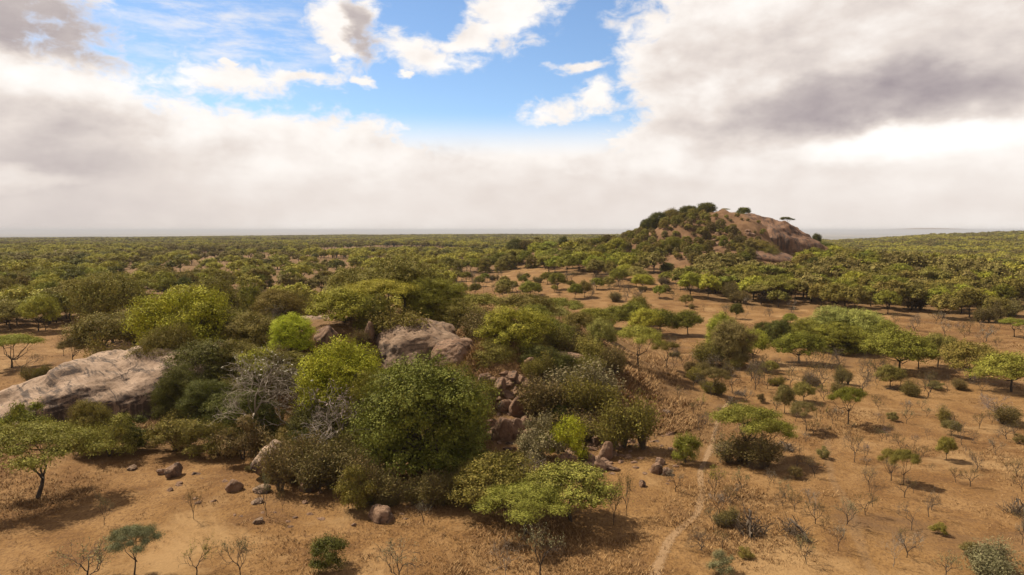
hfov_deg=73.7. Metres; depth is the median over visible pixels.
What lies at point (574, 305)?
acacia tree
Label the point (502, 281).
savanna tree
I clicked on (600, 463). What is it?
boulder
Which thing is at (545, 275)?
savanna tree
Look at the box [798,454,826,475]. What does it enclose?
sapling
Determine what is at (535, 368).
thorn bush
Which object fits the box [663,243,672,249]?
savanna tree
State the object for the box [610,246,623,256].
savanna tree
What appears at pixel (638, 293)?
bare tree
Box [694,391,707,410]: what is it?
sapling
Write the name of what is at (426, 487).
thorn bush
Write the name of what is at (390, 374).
leafy tree
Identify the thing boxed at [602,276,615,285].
savanna tree
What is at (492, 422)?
boulder
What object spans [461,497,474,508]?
thorn bush
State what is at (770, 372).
sapling
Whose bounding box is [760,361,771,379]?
sapling
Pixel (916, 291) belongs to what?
savanna tree
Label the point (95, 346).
thorn bush
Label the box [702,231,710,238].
leafy tree
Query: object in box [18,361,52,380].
thorn bush
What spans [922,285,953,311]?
savanna tree
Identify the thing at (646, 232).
leafy tree
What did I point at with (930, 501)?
bare tree
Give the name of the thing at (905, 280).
savanna tree
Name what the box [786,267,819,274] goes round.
acacia tree
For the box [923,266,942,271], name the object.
savanna tree
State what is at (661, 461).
boulder
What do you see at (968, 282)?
savanna tree
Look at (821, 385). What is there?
sapling
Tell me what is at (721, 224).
leafy tree
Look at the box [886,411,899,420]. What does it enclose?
shrub
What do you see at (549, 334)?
shrub
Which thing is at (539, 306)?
leafy tree
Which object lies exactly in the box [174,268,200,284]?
savanna tree
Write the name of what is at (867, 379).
bare tree
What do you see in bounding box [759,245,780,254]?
leafy tree
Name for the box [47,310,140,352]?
savanna tree
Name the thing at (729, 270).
savanna tree
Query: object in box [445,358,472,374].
thorn bush
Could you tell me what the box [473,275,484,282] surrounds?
savanna tree
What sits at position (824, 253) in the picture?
savanna tree
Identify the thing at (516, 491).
acacia tree
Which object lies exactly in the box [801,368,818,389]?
bare tree
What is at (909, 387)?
thorn bush
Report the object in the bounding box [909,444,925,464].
sapling
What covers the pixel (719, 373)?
acacia tree
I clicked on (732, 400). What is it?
brush heap
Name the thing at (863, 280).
savanna tree
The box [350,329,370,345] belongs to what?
thorn bush
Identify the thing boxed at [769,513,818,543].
brush heap
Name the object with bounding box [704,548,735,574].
shrub
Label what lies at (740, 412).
acacia tree
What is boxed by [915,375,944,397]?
sapling
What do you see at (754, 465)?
sapling
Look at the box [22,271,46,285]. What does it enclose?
savanna tree
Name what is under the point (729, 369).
thorn bush
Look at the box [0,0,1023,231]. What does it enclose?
sky
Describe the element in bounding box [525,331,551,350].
shrub
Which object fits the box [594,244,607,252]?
savanna tree
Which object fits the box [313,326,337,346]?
boulder
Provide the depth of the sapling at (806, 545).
51.38 m
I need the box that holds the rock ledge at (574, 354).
[549,351,586,366]
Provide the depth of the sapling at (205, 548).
50.11 m
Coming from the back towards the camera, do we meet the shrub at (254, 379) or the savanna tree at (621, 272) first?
the savanna tree at (621, 272)
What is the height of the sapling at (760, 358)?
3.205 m
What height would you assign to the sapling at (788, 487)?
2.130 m
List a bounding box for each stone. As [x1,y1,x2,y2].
[127,464,136,470]
[156,469,164,474]
[253,517,263,523]
[486,377,495,381]
[499,371,508,374]
[503,389,509,396]
[503,447,515,450]
[505,394,514,398]
[513,376,524,384]
[586,446,597,450]
[601,457,609,462]
[607,467,620,471]
[639,480,645,486]
[661,467,671,475]
[746,232,755,236]
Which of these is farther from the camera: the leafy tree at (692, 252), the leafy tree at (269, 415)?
the leafy tree at (692, 252)
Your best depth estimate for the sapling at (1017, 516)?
56.26 m
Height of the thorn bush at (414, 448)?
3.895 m
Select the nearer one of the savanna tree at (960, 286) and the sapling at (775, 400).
the sapling at (775, 400)
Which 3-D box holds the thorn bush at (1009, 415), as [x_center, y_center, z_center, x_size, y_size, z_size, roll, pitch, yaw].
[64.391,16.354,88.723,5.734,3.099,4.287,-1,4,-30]
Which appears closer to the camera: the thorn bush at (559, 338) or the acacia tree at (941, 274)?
the thorn bush at (559, 338)
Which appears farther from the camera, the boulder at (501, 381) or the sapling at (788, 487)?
the boulder at (501, 381)
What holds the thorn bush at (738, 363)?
on the ground at (62, 527)
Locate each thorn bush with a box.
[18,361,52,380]
[81,331,123,357]
[99,340,128,350]
[161,403,212,425]
[217,374,248,399]
[251,421,333,490]
[264,474,273,482]
[271,341,292,366]
[286,437,378,494]
[307,417,338,443]
[309,430,357,465]
[325,423,369,451]
[335,449,391,506]
[346,293,432,336]
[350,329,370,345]
[354,438,382,462]
[365,463,451,507]
[374,491,400,506]
[402,438,433,468]
[431,462,484,506]
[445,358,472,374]
[453,302,519,341]
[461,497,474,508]
[477,374,503,402]
[484,406,500,418]
[490,275,499,280]
[512,370,570,416]
[518,349,557,377]
[527,401,603,445]
[532,276,542,282]
[535,354,635,397]
[546,320,584,353]
[547,324,576,350]
[554,361,624,414]
[567,349,606,373]
[572,332,607,358]
[588,388,662,449]
[592,342,629,373]
[609,291,622,301]
[638,285,647,291]
[657,277,670,284]
[667,351,679,356]
[685,365,706,382]
[688,302,694,308]
[688,338,725,365]
[693,358,710,370]
[701,378,728,394]
[706,430,788,470]
[710,505,743,526]
[720,280,740,296]
[722,362,735,374]
[727,290,751,303]
[728,354,746,368]
[767,374,787,385]
[779,281,790,292]
[800,371,821,384]
[828,380,848,393]
[832,369,853,383]
[898,377,923,396]
[903,297,928,308]
[934,405,952,421]
[949,377,969,390]
[958,535,1023,574]
[971,300,1007,322]
[989,401,1023,426]
[1004,298,1023,316]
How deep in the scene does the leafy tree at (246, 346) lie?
95.59 m
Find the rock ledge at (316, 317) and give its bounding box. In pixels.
[300,315,329,320]
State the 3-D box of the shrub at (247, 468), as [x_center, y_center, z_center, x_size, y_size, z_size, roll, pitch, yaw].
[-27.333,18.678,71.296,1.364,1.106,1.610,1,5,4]
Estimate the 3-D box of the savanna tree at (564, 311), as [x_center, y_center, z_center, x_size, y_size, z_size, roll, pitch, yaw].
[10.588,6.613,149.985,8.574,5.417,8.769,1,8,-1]
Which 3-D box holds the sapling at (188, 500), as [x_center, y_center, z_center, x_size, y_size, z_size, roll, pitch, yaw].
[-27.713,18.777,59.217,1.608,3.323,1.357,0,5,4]
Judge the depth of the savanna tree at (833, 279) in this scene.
224.15 m
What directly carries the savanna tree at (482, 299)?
on the ground at (62, 527)
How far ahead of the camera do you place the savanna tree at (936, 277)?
236.36 m
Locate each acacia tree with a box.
[0,332,49,367]
[0,417,126,498]
[14,270,31,275]
[30,268,63,276]
[55,264,88,270]
[55,338,88,359]
[103,521,165,574]
[136,277,157,282]
[136,280,160,293]
[151,270,180,276]
[201,267,229,277]
[239,264,272,287]
[245,268,271,275]
[341,276,424,304]
[458,259,471,271]
[471,475,574,534]
[505,248,522,254]
[535,244,552,249]
[535,252,555,264]
[536,254,558,271]
[542,241,557,249]
[544,248,561,254]
[548,297,584,311]
[616,322,666,365]
[651,339,679,367]
[699,366,731,395]
[705,400,799,460]
[715,275,736,285]
[729,263,759,272]
[730,273,748,281]
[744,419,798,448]
[745,283,775,304]
[753,280,793,302]
[756,264,787,273]
[764,273,787,281]
[777,279,804,300]
[780,217,795,220]
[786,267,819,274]
[787,400,818,430]
[825,386,867,423]
[837,276,859,281]
[840,270,868,277]
[853,270,872,275]
[863,285,883,306]
[876,446,899,480]
[890,448,922,484]
[914,269,956,279]
[929,282,958,291]
[939,278,966,285]
[996,317,1023,336]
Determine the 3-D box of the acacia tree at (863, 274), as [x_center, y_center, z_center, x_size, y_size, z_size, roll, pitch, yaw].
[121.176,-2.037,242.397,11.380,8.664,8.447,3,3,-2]
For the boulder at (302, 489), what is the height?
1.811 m
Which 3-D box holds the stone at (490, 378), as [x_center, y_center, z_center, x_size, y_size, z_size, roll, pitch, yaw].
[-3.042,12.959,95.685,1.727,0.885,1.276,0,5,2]
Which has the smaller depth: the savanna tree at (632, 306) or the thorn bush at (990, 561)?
the thorn bush at (990, 561)
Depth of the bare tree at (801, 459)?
72.13 m
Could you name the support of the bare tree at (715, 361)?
on the ground at (62, 527)
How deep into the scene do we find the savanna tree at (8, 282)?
221.67 m
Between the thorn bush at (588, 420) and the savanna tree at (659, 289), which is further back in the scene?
the savanna tree at (659, 289)
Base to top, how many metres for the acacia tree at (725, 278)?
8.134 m
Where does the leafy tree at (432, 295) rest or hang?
on the ground at (62, 527)
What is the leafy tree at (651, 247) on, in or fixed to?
on the ground at (62, 527)
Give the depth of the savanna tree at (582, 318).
113.88 m
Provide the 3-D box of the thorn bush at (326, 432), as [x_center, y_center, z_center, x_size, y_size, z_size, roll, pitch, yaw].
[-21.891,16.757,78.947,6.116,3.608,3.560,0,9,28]
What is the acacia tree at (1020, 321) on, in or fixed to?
on the ground at (62, 527)
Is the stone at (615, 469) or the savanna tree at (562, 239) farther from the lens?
the savanna tree at (562, 239)
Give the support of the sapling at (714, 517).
on the ground at (62, 527)
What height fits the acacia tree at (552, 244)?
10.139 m
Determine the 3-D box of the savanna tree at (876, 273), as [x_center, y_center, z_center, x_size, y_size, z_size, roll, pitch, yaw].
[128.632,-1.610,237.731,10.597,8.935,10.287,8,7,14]
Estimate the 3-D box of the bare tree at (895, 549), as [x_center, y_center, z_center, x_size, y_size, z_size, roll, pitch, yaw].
[28.426,19.649,50.889,2.352,2.763,1.382,0,5,3]
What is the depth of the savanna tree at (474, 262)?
358.42 m
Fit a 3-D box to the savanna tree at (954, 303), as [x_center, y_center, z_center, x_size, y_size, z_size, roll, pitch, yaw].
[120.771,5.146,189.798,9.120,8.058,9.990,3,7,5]
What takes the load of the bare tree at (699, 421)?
on the ground at (62, 527)
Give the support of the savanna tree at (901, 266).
on the ground at (62, 527)
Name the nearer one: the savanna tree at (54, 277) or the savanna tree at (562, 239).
the savanna tree at (54, 277)
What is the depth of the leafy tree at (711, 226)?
362.22 m
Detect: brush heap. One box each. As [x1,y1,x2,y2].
[722,500,776,541]
[724,394,742,405]
[730,388,747,395]
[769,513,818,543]
[771,438,799,452]
[881,385,900,390]
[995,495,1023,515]
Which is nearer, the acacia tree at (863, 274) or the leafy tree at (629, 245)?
the acacia tree at (863, 274)
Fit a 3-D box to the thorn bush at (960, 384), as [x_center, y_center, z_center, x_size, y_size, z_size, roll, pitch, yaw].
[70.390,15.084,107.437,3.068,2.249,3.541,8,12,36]
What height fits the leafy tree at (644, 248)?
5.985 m
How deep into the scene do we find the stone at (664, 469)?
70.08 m
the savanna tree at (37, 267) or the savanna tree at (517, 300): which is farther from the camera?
the savanna tree at (37, 267)
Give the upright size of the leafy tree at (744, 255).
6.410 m
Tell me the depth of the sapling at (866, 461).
72.56 m
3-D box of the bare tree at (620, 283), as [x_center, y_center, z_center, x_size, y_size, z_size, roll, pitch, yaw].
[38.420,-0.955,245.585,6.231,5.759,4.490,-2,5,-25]
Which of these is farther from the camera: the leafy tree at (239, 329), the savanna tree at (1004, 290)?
the savanna tree at (1004, 290)
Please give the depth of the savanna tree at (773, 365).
118.03 m
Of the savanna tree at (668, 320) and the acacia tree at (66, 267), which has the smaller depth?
the savanna tree at (668, 320)
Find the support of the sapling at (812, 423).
on the ground at (62, 527)
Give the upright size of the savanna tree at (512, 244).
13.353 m
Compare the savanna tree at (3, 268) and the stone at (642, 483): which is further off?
the savanna tree at (3, 268)
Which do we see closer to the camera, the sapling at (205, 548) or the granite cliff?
the sapling at (205, 548)
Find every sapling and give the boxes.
[35,315,52,329]
[47,533,121,574]
[94,491,115,524]
[177,532,223,574]
[183,485,201,518]
[215,531,257,574]
[254,472,272,515]
[277,484,287,510]
[371,534,422,574]
[413,500,431,522]
[511,516,565,574]
[607,480,624,524]
[615,465,635,511]
[661,464,685,491]
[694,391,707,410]
[703,463,728,496]
[705,505,726,529]
[707,489,727,512]
[710,358,731,380]
[713,527,730,548]
[722,485,742,508]
[731,466,754,493]
[740,386,756,399]
[743,364,764,389]
[748,461,761,472]
[749,359,764,382]
[751,352,767,363]
[759,368,775,388]
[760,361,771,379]
[763,469,776,482]
[769,392,782,407]
[779,479,792,493]
[783,369,799,384]
[785,487,803,508]
[793,531,815,562]
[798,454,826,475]
[798,488,820,502]
[799,498,831,523]
[803,347,824,367]
[804,417,822,433]
[809,361,827,375]
[814,382,832,399]
[829,359,845,372]
[830,518,848,550]
[832,498,863,524]
[835,372,853,384]
[851,493,878,514]
[857,442,868,455]
[859,456,872,465]
[861,466,874,484]
[868,360,886,378]
[873,353,899,366]
[885,459,899,470]
[888,477,917,497]
[891,431,914,452]
[892,530,925,557]
[896,526,912,543]
[898,398,912,411]
[900,409,914,423]
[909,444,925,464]
[914,371,932,390]
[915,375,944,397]
[919,445,934,454]
[928,310,944,320]
[932,549,962,574]
[939,318,951,334]
[947,466,962,482]
[957,325,975,338]
[958,466,986,486]
[962,317,975,330]
[971,410,988,426]
[976,331,992,342]
[979,325,996,341]
[988,436,1005,453]
[1008,506,1023,531]
[1009,457,1023,474]
[1010,420,1023,431]
[1010,464,1023,489]
[1015,517,1023,542]
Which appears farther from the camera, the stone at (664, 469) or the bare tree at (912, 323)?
the bare tree at (912, 323)
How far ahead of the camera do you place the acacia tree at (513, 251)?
373.29 m
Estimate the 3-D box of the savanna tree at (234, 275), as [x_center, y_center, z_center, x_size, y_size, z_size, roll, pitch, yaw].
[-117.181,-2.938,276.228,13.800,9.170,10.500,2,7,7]
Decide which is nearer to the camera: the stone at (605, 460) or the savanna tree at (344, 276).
the stone at (605, 460)
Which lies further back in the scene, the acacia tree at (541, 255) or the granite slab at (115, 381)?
the acacia tree at (541, 255)
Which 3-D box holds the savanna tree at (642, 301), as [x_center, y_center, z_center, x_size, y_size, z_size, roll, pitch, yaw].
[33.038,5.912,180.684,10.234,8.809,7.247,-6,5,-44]
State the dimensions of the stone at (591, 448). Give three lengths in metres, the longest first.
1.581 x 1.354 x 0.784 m
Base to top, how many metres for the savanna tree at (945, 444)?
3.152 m
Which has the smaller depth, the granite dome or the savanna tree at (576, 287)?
the granite dome
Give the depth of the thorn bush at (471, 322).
107.09 m
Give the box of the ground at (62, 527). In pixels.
[0,209,1023,574]
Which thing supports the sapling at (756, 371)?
on the ground at (62, 527)
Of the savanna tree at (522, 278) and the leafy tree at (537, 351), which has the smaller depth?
the leafy tree at (537, 351)
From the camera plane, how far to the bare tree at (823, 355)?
124.81 m
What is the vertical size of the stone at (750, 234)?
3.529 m
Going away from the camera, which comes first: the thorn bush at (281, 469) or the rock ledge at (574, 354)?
the thorn bush at (281, 469)
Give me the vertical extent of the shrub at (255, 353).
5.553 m
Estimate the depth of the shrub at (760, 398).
98.67 m
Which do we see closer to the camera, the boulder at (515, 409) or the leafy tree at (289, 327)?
the boulder at (515, 409)
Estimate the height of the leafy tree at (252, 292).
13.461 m
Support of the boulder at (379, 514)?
on the ground at (62, 527)
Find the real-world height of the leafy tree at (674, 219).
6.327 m
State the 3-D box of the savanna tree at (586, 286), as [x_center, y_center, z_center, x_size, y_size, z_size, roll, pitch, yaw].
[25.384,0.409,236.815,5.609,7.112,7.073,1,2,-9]
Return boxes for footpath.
[650,396,731,574]
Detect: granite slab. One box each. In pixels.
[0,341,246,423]
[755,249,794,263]
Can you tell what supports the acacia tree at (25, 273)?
on the ground at (62, 527)
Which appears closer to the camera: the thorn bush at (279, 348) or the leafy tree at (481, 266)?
the thorn bush at (279, 348)
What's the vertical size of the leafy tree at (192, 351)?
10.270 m
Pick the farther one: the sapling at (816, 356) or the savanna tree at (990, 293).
the savanna tree at (990, 293)
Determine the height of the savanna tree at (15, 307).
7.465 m
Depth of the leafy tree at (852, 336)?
137.51 m
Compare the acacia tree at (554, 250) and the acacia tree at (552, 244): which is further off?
the acacia tree at (552, 244)
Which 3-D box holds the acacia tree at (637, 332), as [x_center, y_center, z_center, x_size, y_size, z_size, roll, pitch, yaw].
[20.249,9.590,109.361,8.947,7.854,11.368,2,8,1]
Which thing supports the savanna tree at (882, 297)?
on the ground at (62, 527)
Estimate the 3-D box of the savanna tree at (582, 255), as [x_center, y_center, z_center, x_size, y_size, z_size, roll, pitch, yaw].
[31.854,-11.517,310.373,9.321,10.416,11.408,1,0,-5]
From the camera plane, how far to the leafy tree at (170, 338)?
98.46 m
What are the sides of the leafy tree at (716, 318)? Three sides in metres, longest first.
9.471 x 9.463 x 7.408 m
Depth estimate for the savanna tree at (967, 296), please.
189.88 m
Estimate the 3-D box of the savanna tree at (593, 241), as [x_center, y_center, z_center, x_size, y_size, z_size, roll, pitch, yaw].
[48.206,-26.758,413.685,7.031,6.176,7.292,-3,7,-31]
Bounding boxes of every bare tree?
[1,352,45,371]
[207,342,312,433]
[256,390,336,430]
[260,303,292,318]
[293,377,367,444]
[487,537,523,574]
[511,452,565,479]
[615,277,627,290]
[619,283,634,296]
[631,288,647,300]
[658,274,673,287]
[666,336,679,350]
[683,524,712,554]
[692,409,707,438]
[695,375,720,392]
[700,410,711,424]
[704,354,721,367]
[710,423,722,439]
[713,438,732,462]
[725,367,742,390]
[745,359,760,380]
[771,356,783,370]
[772,488,790,505]
[786,354,802,375]
[793,453,805,467]
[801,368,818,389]
[805,364,831,389]
[819,349,830,365]
[825,354,840,368]
[826,408,846,423]
[832,348,846,365]
[840,429,867,461]
[852,367,873,390]
[857,356,874,376]
[861,465,887,506]
[876,533,910,566]
[895,500,920,529]
[903,476,919,492]
[905,316,921,331]
[921,487,940,516]
[927,497,940,510]
[937,374,955,391]
[950,419,973,443]
[965,372,993,391]
[968,431,978,443]
[968,450,984,469]
[975,393,1013,420]
[993,422,1015,438]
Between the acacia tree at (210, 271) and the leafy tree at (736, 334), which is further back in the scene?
the acacia tree at (210, 271)
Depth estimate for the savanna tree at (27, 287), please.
203.13 m
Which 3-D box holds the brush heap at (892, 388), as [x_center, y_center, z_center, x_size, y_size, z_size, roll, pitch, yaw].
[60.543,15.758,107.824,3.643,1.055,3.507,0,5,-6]
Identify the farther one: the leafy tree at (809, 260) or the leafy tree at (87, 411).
the leafy tree at (809, 260)
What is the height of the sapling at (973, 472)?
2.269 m
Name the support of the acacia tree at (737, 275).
on the ground at (62, 527)
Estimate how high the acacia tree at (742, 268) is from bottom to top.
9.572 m
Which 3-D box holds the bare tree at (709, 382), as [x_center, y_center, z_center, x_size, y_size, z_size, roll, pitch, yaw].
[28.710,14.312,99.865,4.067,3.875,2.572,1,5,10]
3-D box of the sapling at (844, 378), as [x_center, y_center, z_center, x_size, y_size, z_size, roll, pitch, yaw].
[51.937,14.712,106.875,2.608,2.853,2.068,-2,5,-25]
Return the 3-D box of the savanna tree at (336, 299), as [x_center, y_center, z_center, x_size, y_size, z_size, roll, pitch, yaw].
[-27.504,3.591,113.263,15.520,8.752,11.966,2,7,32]
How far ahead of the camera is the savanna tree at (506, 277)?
283.42 m
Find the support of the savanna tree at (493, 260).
on the ground at (62, 527)
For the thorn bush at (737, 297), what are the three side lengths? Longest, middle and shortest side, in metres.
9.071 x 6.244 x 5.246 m
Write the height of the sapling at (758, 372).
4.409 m
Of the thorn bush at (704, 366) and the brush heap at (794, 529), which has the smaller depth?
the brush heap at (794, 529)
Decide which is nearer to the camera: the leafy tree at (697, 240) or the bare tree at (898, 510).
the bare tree at (898, 510)
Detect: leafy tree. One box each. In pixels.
[0,271,19,282]
[15,273,34,286]
[59,268,85,279]
[64,398,113,458]
[84,272,101,280]
[107,266,125,273]
[117,282,244,347]
[122,319,203,359]
[144,363,204,420]
[154,335,243,396]
[171,377,236,422]
[175,275,194,286]
[193,307,257,341]
[198,385,287,437]
[213,338,265,379]
[219,310,280,345]
[248,288,306,316]
[252,349,311,392]
[258,275,274,288]
[266,312,318,350]
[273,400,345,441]
[289,334,389,429]
[339,367,386,433]
[341,348,503,486]
[351,293,393,328]
[378,360,415,424]
[400,277,472,320]
[429,295,488,327]
[438,361,493,449]
[451,260,463,272]
[470,338,517,368]
[472,304,557,355]
[478,257,492,272]
[494,260,506,271]
[498,253,516,269]
[510,253,523,263]
[516,343,564,377]
[519,303,555,319]
[525,254,536,267]
[535,252,549,266]
[545,316,576,342]
[625,241,631,250]
[627,232,634,238]
[637,242,649,248]
[639,229,648,238]
[641,245,652,252]
[646,244,657,252]
[647,236,657,245]
[653,246,664,255]
[654,241,662,251]
[658,262,674,271]
[659,216,669,224]
[659,219,668,228]
[660,236,685,251]
[661,230,667,236]
[670,215,679,224]
[680,242,688,251]
[681,236,692,244]
[683,245,692,255]
[686,250,698,259]
[687,209,697,215]
[688,243,702,254]
[688,253,698,263]
[692,237,704,243]
[700,212,712,222]
[701,243,709,251]
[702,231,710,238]
[704,239,713,249]
[704,311,735,352]
[706,221,716,230]
[709,317,759,364]
[714,218,726,228]
[718,237,728,246]
[728,225,738,234]
[730,243,736,249]
[732,235,743,242]
[736,247,743,253]
[738,251,751,262]
[742,238,778,250]
[745,240,754,248]
[745,246,756,258]
[752,321,770,338]
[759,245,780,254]
[764,318,793,343]
[787,316,826,346]
[803,256,818,274]
[806,247,823,252]
[807,304,862,346]
[807,320,875,356]
[820,241,839,246]
[841,307,885,348]
[848,251,864,259]
[856,252,868,258]
[863,253,882,262]
[863,317,900,347]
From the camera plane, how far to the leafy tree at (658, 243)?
349.07 m
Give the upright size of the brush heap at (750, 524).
3.198 m
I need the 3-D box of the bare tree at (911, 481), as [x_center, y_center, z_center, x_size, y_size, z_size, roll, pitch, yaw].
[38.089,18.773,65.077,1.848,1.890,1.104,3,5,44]
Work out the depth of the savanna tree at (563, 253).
331.37 m
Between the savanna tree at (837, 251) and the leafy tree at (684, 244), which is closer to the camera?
the savanna tree at (837, 251)
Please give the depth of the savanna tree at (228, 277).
267.05 m
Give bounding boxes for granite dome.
[375,318,459,370]
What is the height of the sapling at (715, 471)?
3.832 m
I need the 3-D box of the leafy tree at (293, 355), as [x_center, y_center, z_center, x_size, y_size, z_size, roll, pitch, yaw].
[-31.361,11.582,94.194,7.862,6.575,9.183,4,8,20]
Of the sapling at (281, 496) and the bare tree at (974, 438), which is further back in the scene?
the bare tree at (974, 438)
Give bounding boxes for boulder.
[164,462,182,477]
[225,479,243,492]
[250,439,282,477]
[251,497,262,504]
[252,484,270,493]
[300,480,315,491]
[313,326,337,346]
[364,321,374,343]
[367,504,393,523]
[430,337,473,366]
[478,373,486,383]
[485,419,494,429]
[491,417,513,440]
[494,377,506,393]
[496,399,510,411]
[508,371,517,380]
[509,394,525,415]
[512,418,524,438]
[521,416,528,427]
[524,357,533,364]
[559,453,578,465]
[579,449,594,461]
[591,433,601,445]
[593,459,606,471]
[599,441,612,459]
[650,462,662,474]
[655,457,664,464]
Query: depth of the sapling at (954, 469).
67.30 m
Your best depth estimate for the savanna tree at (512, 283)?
257.00 m
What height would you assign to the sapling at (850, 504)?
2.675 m
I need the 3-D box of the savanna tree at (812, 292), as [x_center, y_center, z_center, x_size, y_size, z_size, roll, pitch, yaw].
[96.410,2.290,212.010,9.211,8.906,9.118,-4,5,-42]
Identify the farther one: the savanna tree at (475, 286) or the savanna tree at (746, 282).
the savanna tree at (475, 286)
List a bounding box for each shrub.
[0,396,56,425]
[74,410,146,456]
[122,411,156,447]
[136,413,199,451]
[178,417,243,458]
[205,408,275,460]
[231,344,286,378]
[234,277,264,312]
[239,373,264,389]
[244,461,251,470]
[253,332,271,347]
[267,427,295,442]
[285,288,314,315]
[287,427,323,448]
[306,531,351,574]
[326,463,378,512]
[513,407,572,465]
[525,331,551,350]
[535,323,556,343]
[537,414,591,460]
[550,403,567,416]
[551,351,577,372]
[670,429,702,464]
[674,252,681,257]
[684,223,693,227]
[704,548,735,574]
[724,243,731,248]
[737,546,755,559]
[757,393,766,401]
[786,466,803,478]
[816,446,830,458]
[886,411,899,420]
[926,381,944,389]
[927,521,948,535]
[957,540,981,557]
[1012,433,1023,443]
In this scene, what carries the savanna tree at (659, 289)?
on the ground at (62, 527)
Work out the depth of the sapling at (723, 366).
112.73 m
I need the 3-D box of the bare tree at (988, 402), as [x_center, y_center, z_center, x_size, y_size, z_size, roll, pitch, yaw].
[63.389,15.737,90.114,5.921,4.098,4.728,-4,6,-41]
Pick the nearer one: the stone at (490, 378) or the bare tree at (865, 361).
the stone at (490, 378)
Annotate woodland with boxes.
[0,230,1023,323]
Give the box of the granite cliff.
[745,213,822,255]
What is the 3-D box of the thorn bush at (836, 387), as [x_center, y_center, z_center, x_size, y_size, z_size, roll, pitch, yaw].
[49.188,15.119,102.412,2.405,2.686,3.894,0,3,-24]
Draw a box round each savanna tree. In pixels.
[0,265,13,277]
[0,275,21,288]
[0,283,33,292]
[0,298,19,324]
[0,300,23,328]
[8,299,22,325]
[14,292,63,331]
[22,265,44,272]
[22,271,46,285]
[28,278,47,286]
[30,278,51,288]
[33,280,58,290]
[34,272,62,281]
[39,287,68,293]
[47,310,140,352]
[54,268,156,342]
[55,276,84,294]
[75,267,93,276]
[84,265,113,274]
[99,306,162,345]
[129,270,152,280]
[135,265,156,272]
[145,265,174,278]
[148,265,177,272]
[151,269,176,294]
[153,277,176,293]
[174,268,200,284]
[178,271,249,312]
[194,273,215,282]
[213,269,238,279]
[217,274,238,285]
[232,269,245,276]
[243,271,266,283]
[276,267,301,284]
[304,284,381,322]
[316,270,332,275]
[321,264,379,294]
[352,250,454,310]
[438,256,454,265]
[441,448,543,507]
[452,270,460,276]
[459,271,473,281]
[463,291,506,306]
[464,257,474,270]
[468,282,481,290]
[469,257,487,272]
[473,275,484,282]
[479,273,489,278]
[484,255,497,264]
[490,253,502,259]
[494,279,510,287]
[494,284,511,294]
[499,275,510,279]
[499,291,561,315]
[504,238,526,250]
[508,280,518,291]
[516,249,532,266]
[518,239,531,250]
[518,275,527,281]
[518,280,542,293]
[518,455,633,521]
[527,242,545,252]
[534,249,543,256]
[538,250,550,267]
[539,271,550,283]
[544,255,564,272]
[547,272,567,284]
[553,306,571,317]
[555,254,578,273]
[557,249,572,267]
[558,236,567,243]
[561,246,572,251]
[561,311,595,334]
[566,282,584,294]
[567,280,575,284]
[574,237,586,245]
[575,251,588,269]
[576,244,592,249]
[580,254,605,273]
[580,279,591,296]
[580,306,618,324]
[584,258,604,276]
[586,239,596,244]
[586,316,617,348]
[587,250,606,259]
[589,277,604,288]
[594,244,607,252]
[601,262,617,273]
[602,242,614,249]
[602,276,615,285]
[603,303,632,327]
[605,256,618,265]
[608,266,630,285]
[609,251,626,259]
[610,238,627,247]
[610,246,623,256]
[616,301,647,322]
[617,263,631,269]
[618,255,638,266]
[625,295,653,309]
[626,265,648,275]
[627,306,663,327]
[630,273,655,286]
[631,237,642,244]
[633,233,645,239]
[633,249,642,255]
[638,252,653,261]
[640,217,655,228]
[645,307,680,331]
[649,211,665,225]
[652,285,666,294]
[658,271,671,277]
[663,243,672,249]
[664,208,680,217]
[669,265,699,280]
[670,309,704,334]
[676,271,700,293]
[678,205,699,213]
[678,293,693,302]
[683,361,696,372]
[693,270,705,286]
[696,226,708,234]
[696,272,723,298]
[697,202,717,211]
[715,235,729,239]
[718,266,735,273]
[730,303,744,313]
[735,243,744,248]
[736,207,751,213]
[736,275,763,299]
[738,263,765,273]
[740,270,765,294]
[740,326,773,361]
[754,278,780,299]
[764,360,780,370]
[770,329,828,363]
[773,384,795,412]
[780,272,796,280]
[782,313,799,322]
[783,275,798,295]
[790,249,811,261]
[792,252,819,264]
[792,380,815,400]
[805,281,833,305]
[812,232,821,240]
[813,274,839,288]
[815,250,836,257]
[818,282,851,305]
[826,245,843,249]
[830,264,846,276]
[831,278,869,305]
[832,248,847,254]
[838,271,862,283]
[841,250,856,256]
[843,284,872,308]
[856,273,874,293]
[857,326,941,367]
[865,274,908,290]
[869,270,893,276]
[870,278,908,307]
[872,289,903,313]
[874,362,908,386]
[879,265,903,277]
[887,262,914,277]
[887,270,901,278]
[891,276,911,282]
[895,281,930,310]
[896,269,925,281]
[901,336,941,368]
[919,280,951,292]
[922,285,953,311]
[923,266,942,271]
[924,332,957,366]
[927,275,949,280]
[927,292,964,317]
[934,433,958,459]
[936,338,1000,379]
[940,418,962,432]
[947,274,973,283]
[952,286,990,317]
[954,283,974,291]
[961,280,984,287]
[961,349,1023,391]
[977,271,992,281]
[978,288,997,296]
[980,273,1001,288]
[981,294,1012,311]
[989,283,1019,298]
[991,276,1023,299]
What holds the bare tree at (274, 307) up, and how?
on the ground at (62, 527)
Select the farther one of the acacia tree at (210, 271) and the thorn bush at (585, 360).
the acacia tree at (210, 271)
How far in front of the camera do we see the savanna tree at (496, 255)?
382.82 m
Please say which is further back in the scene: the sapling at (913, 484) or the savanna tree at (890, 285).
the savanna tree at (890, 285)
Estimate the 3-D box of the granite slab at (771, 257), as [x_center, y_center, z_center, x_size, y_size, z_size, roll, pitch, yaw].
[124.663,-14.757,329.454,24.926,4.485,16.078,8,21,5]
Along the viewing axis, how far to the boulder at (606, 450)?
74.77 m

